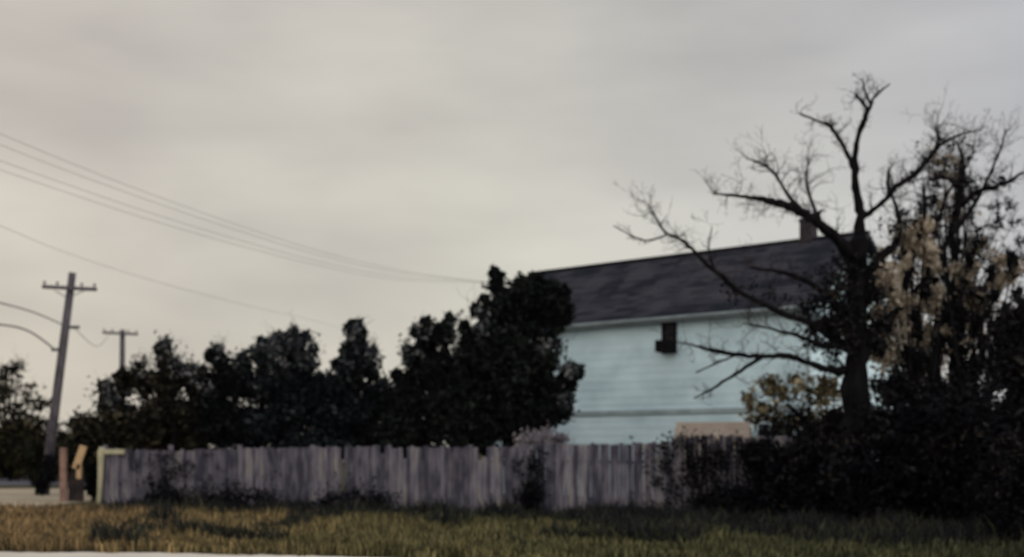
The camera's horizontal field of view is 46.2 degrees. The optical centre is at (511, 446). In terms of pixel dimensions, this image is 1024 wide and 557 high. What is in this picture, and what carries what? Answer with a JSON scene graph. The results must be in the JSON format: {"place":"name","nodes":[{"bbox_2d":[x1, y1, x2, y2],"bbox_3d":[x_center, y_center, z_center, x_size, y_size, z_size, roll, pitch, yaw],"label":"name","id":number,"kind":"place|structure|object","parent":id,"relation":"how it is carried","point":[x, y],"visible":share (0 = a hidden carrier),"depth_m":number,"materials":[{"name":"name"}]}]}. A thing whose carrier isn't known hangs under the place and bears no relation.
{"place":"outdoors","nodes":[
{"label":"outdoors","id":0,"kind":"place"},
{"bbox_2d":[0,478,85,481],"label":"side road","id":1,"kind":"structure","parent":0,"point":[3,480],"depth_m":62.65,"materials":[{"name":"grey asphalt"}]},
{"bbox_2d":[0,350,51,480],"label":"sparse tree","id":2,"kind":"object","parent":1,"relation":"on","point":[5,387],"visible":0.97,"depth_m":61.88,"materials":[{"name":"green plant"}]},
{"bbox_2d":[17,412,78,481],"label":"sparse tree","id":3,"kind":"object","parent":1,"relation":"on","point":[36,423],"visible":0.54,"depth_m":57.88,"materials":[{"name":"green plant"}]},
{"bbox_2d":[55,429,88,481],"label":"hedge bush","id":4,"kind":"object","parent":1,"relation":"on","point":[71,456],"visible":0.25,"depth_m":56.44,"materials":[{"name":"green plant"}]},
{"bbox_2d":[0,489,91,506],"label":"gravel lot","id":5,"kind":"structure","parent":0,"point":[14,496],"depth_m":41.96,"materials":[{"name":"grey gravel"}]},
{"bbox_2d":[31,451,59,495],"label":"shrub","id":6,"kind":"object","parent":5,"relation":"on","point":[46,475],"visible":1,"depth_m":43.47,"materials":[{"name":"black plant"}]},
{"bbox_2d":[42,272,96,494],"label":"utility pole","id":7,"kind":"object","parent":5,"relation":"on","point":[61,349],"visible":0.96,"depth_m":44.37,"materials":[{"name":"wood"}]},
{"bbox_2d":[0,324,56,350],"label":"cable","id":8,"kind":"object","parent":7,"relation":"attached to","point":[44,341],"visible":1,"depth_m":41.22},
{"bbox_2d":[0,302,64,325],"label":"cable","id":9,"kind":"object","parent":7,"relation":"attached to","point":[31,311],"visible":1,"depth_m":41.00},
{"bbox_2d":[60,445,86,501],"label":"gate","id":10,"kind":"structure","parent":5,"relation":"on","point":[76,485],"depth_m":38.87,"materials":[{"name":"brown wood"}]},
{"bbox_2d":[0,552,341,556],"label":"road","id":11,"kind":"structure","parent":0,"point":[74,554],"depth_m":19.73,"materials":[{"name":"grey asphalt"}]},
{"bbox_2d":[1,226,375,338],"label":"cable","id":12,"kind":"object","parent":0,"point":[149,279],"visible":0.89,"depth_m":40.37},
{"bbox_2d":[0,448,978,556],"bbox_3d":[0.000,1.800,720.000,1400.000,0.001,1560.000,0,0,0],"label":"ground","id":13,"kind":"structure","parent":0,"point":[91,501],"depth_m":38.40,"materials":[{"name":"soil"}]},
{"bbox_2d":[0,411,44,480],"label":"hedge bush","id":14,"kind":"object","parent":13,"relation":"on","point":[6,457],"visible":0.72,"depth_m":62.07,"materials":[{"name":"green plant"}]},
{"bbox_2d":[18,431,65,481],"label":"hedge bush","id":15,"kind":"object","parent":13,"relation":"on","point":[33,453],"visible":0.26,"depth_m":59.28,"materials":[{"name":"green plant"}]},
{"bbox_2d":[0,482,85,484],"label":"kerb","id":16,"kind":"structure","parent":13,"relation":"on","point":[20,483],"depth_m":55.45,"materials":[{"name":"grey concrete"}]},
{"bbox_2d":[83,454,102,499],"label":"narrow shrub","id":17,"kind":"object","parent":13,"relation":"on","point":[90,474],"visible":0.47,"depth_m":40.06,"materials":[{"name":"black plant"}]},
{"bbox_2d":[97,447,124,503],"bbox_3d":[-11.992,0.909,35.746,1.028,1.793,0.245,0,0,28],"label":"fence post","id":18,"kind":"object","parent":13,"relation":"on","point":[102,451],"visible":0.9,"depth_m":35.85,"materials":[{"name":"beige wood"}]},
{"bbox_2d":[66,365,171,466],"bbox_3d":[-13.050,-0.449,39.498,3.660,4.525,2.199,0,0,0],"label":"evergreen tree","id":19,"kind":"object","parent":13,"relation":"on","point":[110,429],"visible":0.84,"depth_m":39.16,"materials":[{"name":"green plant"}]},
{"bbox_2d":[83,346,155,448],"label":"slender tree","id":20,"kind":"object","parent":13,"relation":"on","point":[110,396],"visible":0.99,"depth_m":38.68,"materials":[{"name":"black plant"}]},
{"bbox_2d":[102,329,137,478],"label":"utility pole","id":21,"kind":"object","parent":13,"relation":"on","point":[122,333],"visible":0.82,"depth_m":65.86,"materials":[{"name":"wood"}]},
{"bbox_2d":[75,329,112,346],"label":"cable","id":22,"kind":"object","parent":21,"relation":"attached to","point":[89,342],"visible":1,"depth_m":51.25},
{"bbox_2d":[141,473,189,508],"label":"weed bush","id":23,"kind":"object","parent":13,"relation":"on","point":[166,493],"visible":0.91,"depth_m":33.85,"materials":[{"name":"green plant"}]},
{"bbox_2d":[128,338,212,461],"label":"evergreen tree","id":24,"kind":"object","parent":13,"relation":"on","point":[186,434],"visible":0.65,"depth_m":40.26,"materials":[{"name":"green plant"}]},
{"bbox_2d":[141,329,222,450],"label":"slender tree","id":25,"kind":"object","parent":13,"relation":"on","point":[180,362],"visible":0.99,"depth_m":39.37,"materials":[{"name":"green plant"}]},
{"bbox_2d":[204,331,255,448],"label":"slender tree","id":26,"kind":"object","parent":13,"relation":"on","point":[222,348],"visible":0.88,"depth_m":40.16,"materials":[{"name":"black plant"}]},
{"bbox_2d":[193,343,270,456],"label":"evergreen tree","id":27,"kind":"object","parent":13,"relation":"on","point":[216,423],"visible":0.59,"depth_m":40.60,"materials":[{"name":"green plant"}]},
{"bbox_2d":[191,469,282,507],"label":"weed bush","id":28,"kind":"object","parent":13,"relation":"on","point":[227,493],"visible":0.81,"depth_m":32.94,"materials":[{"name":"green plant"}]},
{"bbox_2d":[233,322,339,467],"bbox_3d":[-7.547,-1.166,39.983,3.633,5.958,2.659,0,0,0],"label":"evergreen tree","id":29,"kind":"object","parent":13,"relation":"on","point":[265,426],"visible":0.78,"depth_m":39.65,"materials":[{"name":"green plant"}]},
{"bbox_2d":[258,308,325,447],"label":"slender tree","id":30,"kind":"object","parent":13,"relation":"on","point":[276,348],"visible":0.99,"depth_m":39.10,"materials":[{"name":"green plant"}]},
{"bbox_2d":[305,318,397,470],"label":"evergreen tree","id":31,"kind":"object","parent":13,"relation":"on","point":[342,429],"visible":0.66,"depth_m":40.14,"materials":[{"name":"green plant"}]},
{"bbox_2d":[303,467,403,509],"bbox_3d":[-4.233,1.170,31.839,2.706,1.276,2.096,0,0,0],"label":"weed bush","id":32,"kind":"object","parent":13,"relation":"on","point":[373,497],"visible":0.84,"depth_m":31.78,"materials":[{"name":"green plant"}]},
{"bbox_2d":[339,315,396,446],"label":"slender tree","id":33,"kind":"object","parent":13,"relation":"on","point":[359,328],"visible":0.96,"depth_m":39.55,"materials":[{"name":"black plant"}]},
{"bbox_2d":[361,310,467,500],"bbox_3d":[-2.956,-1.351,39.330,4.063,6.317,2.854,0,0,0],"label":"evergreen tree","id":34,"kind":"object","parent":13,"relation":"on","point":[403,415],"visible":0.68,"depth_m":39.14,"materials":[{"name":"green plant"}]},
{"bbox_2d":[397,309,472,447],"bbox_3d":[-2.076,-1.399,38.561,3.296,6.406,2.046,0,0,0],"label":"slender tree","id":35,"kind":"object","parent":13,"relation":"on","point":[405,345],"visible":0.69,"depth_m":38.53,"materials":[{"name":"black plant"}]},
{"bbox_2d":[481,281,505,299],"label":"utility pole","id":36,"kind":"object","parent":13,"relation":"on","point":[483,286],"visible":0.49,"depth_m":50.27,"materials":[{"name":"metal"}]},
{"bbox_2d":[1,161,474,281],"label":"cable","id":37,"kind":"object","parent":36,"relation":"attached to","point":[203,229],"visible":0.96,"depth_m":30.51,"materials":[{"name":"black rubber"}]},
{"bbox_2d":[1,134,478,281],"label":"cable","id":38,"kind":"object","parent":36,"relation":"attached to","point":[207,214],"visible":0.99,"depth_m":31.04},
{"bbox_2d":[1,145,481,281],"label":"cable","id":39,"kind":"object","parent":36,"relation":"attached to","point":[207,220],"visible":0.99,"depth_m":30.94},
{"bbox_2d":[2,170,480,282],"bbox_3d":[-5.922,-6.169,36.714,0.311,1.357,29.424,0,0,22],"label":"cable","id":40,"kind":"object","parent":36,"relation":"attached to","point":[220,240],"visible":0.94,"depth_m":31.38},
{"bbox_2d":[0,499,1023,556],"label":"grass","id":41,"kind":"structure","parent":13,"relation":"on","point":[376,535],"depth_m":21.17,"materials":[{"name":"green plant"}]},
{"bbox_2d":[439,263,585,464],"bbox_3d":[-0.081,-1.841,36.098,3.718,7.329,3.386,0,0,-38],"label":"evergreen tree","id":42,"kind":"object","parent":13,"relation":"on","point":[522,309],"visible":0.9,"depth_m":35.62,"materials":[{"name":"green plant"}]},
{"bbox_2d":[103,435,935,517],"bbox_3d":[-1.128,0.737,31.567,24.045,2.126,0.151,0,0,22],"label":"wooden fence","id":43,"kind":"object","parent":13,"relation":"on","point":[303,471],"visible":0.6,"depth_m":31.86,"materials":[{"name":"grey wood"}]},
{"bbox_2d":[119,444,223,502],"bbox_3d":[-9.964,0.859,34.891,3.675,1.877,0.297,0,0,22],"label":"climbing vine","id":44,"kind":"object","parent":43,"relation":"attached to","point":[150,483],"visible":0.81,"depth_m":34.92,"materials":[{"name":"green plant"}]},
{"bbox_2d":[512,445,554,509],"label":"climbing vine","id":45,"kind":"object","parent":43,"relation":"attached to","point":[533,466],"visible":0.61,"depth_m":30.69,"materials":[{"name":"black plant"}]},
{"bbox_2d":[627,426,778,510],"bbox_3d":[4.574,0.649,29.051,3.739,2.312,0.328,0,0,22],"label":"climbing vine","id":46,"kind":"object","parent":43,"relation":"attached to","point":[715,463],"visible":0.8,"depth_m":29.11,"materials":[{"name":"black plant"}]},
{"bbox_2d":[509,471,554,511],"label":"weed bush","id":47,"kind":"object","parent":13,"relation":"on","point":[534,497],"visible":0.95,"depth_m":30.42,"materials":[{"name":"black plant"}]},
{"bbox_2d":[512,420,574,510],"bbox_3d":[0.791,0.550,32.200,1.534,2.518,1.165,0,0,28],"label":"pale bush","id":48,"kind":"object","parent":13,"relation":"on","point":[548,437],"visible":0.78,"depth_m":32.07,"materials":[{"name":"grey plant"}]},
{"bbox_2d":[84,490,1023,548],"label":"weeds","id":49,"kind":"object","parent":13,"relation":"on","point":[809,522],"visible":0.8,"depth_m":24.56,"materials":[{"name":"green plant"}]},
{"bbox_2d":[682,474,723,513],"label":"weed bush","id":50,"kind":"object","parent":13,"relation":"on","point":[699,503],"visible":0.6,"depth_m":28.80,"materials":[{"name":"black plant"}]},
{"bbox_2d":[675,422,751,510],"bbox_3d":[5.399,0.575,32.248,2.068,2.450,0.130,0,0,18],"label":"board screen","id":51,"kind":"object","parent":13,"relation":"on","point":[744,429],"visible":0.22,"depth_m":32.16,"materials":[{"name":"wood"}]},
{"bbox_2d":[705,430,797,516],"bbox_3d":[5.788,0.704,28.138,2.572,2.224,1.752,0,0,0],"label":"scrub bush","id":52,"kind":"object","parent":13,"relation":"on","point":[762,488],"visible":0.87,"depth_m":27.93,"materials":[{"name":"green plant"}]},
{"bbox_2d":[738,364,842,436],"bbox_3d":[7.762,-0.290,32.974,3.239,4.191,1.584,0,0,0],"label":"autumn bush","id":53,"kind":"object","parent":13,"relation":"on","point":[819,391],"visible":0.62,"depth_m":32.91,"materials":[{"name":"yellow plant"}]},
{"bbox_2d":[750,396,837,444],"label":"scrub bush","id":54,"kind":"object","parent":13,"relation":"on","point":[800,415],"visible":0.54,"depth_m":31.38,"materials":[{"name":"green plant"}]},
{"bbox_2d":[774,388,843,516],"bbox_3d":[7.069,0.197,27.828,2.272,3.271,1.941,0,0,0],"label":"scrub bush","id":55,"kind":"object","parent":13,"relation":"on","point":[807,492],"visible":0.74,"depth_m":27.50,"materials":[{"name":"green plant"}]},
{"bbox_2d":[614,71,1023,518],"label":"bare tree","id":56,"kind":"object","parent":13,"relation":"on","point":[848,320],"visible":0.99,"depth_m":26.77,"materials":[{"name":"black plant"}]},
{"bbox_2d":[806,396,905,522],"bbox_3d":[7.613,0.359,26.000,2.264,2.929,1.851,0,0,0],"label":"scrub bush","id":57,"kind":"object","parent":13,"relation":"on","point":[852,482],"visible":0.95,"depth_m":25.76,"materials":[{"name":"green plant"}]},
{"bbox_2d":[868,223,946,424],"bbox_3d":[10.043,-1.939,30.511,2.848,7.491,2.100,0,0,0],"label":"autumn tree","id":58,"kind":"object","parent":13,"relation":"on","point":[897,268],"visible":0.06,"depth_m":30.40,"materials":[{"name":"beige plant"}]},
{"bbox_2d":[869,205,950,514],"bbox_3d":[8.910,-1.878,27.020,2.031,7.370,1.003,0,0,0],"label":"autumn tree","id":59,"kind":"object","parent":13,"relation":"on","point":[899,297],"visible":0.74,"depth_m":27.01,"materials":[{"name":"beige plant"}]},
{"bbox_2d":[863,278,970,464],"bbox_3d":[9.038,-0.978,26.930,2.559,5.574,1.582,0,0,0],"label":"scrub tree","id":60,"kind":"object","parent":13,"relation":"on","point":[892,390],"visible":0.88,"depth_m":26.77,"materials":[{"name":"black plant"}]},
{"bbox_2d":[884,157,1023,389],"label":"scrub tree","id":61,"kind":"object","parent":13,"relation":"on","point":[976,239],"visible":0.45,"depth_m":28.13,"materials":[{"name":"black plant"}]},
{"bbox_2d":[907,124,1016,379],"bbox_3d":[10.925,-2.933,28.833,3.116,9.474,2.337,0,0,0],"label":"autumn tree","id":62,"kind":"object","parent":13,"relation":"on","point":[949,220],"visible":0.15,"depth_m":28.88,"materials":[{"name":"beige plant"}]},
{"bbox_2d":[932,238,1023,407],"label":"scrub tree","id":63,"kind":"object","parent":13,"relation":"on","point":[963,320],"visible":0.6,"depth_m":26.63,"materials":[{"name":"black plant"}]},
{"bbox_2d":[933,252,1023,408],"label":"autumn tree","id":64,"kind":"object","parent":13,"relation":"on","point":[999,278],"visible":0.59,"depth_m":26.78,"materials":[{"name":"brown plant"}]},
{"bbox_2d":[959,292,1023,543],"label":"edge tree","id":65,"kind":"object","parent":13,"relation":"on","point":[1009,451],"visible":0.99,"depth_m":21.36,"materials":[{"name":"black plant"}]},
{"bbox_2d":[0,0,1023,447],"label":"sky","id":66,"kind":"structure","parent":0,"point":[453,139],"materials":[{"name":"grey"}]},
{"bbox_2d":[472,218,903,497],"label":"house","id":67,"kind":"structure","parent":0,"point":[638,381],"depth_m":41.05,"materials":[{"name":"white"}]},
{"bbox_2d":[655,322,676,353],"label":"window","id":68,"kind":"structure","parent":67,"relation":"in","point":[663,346],"depth_m":40.42,"materials":[{"name":"black glass"}]}
]}

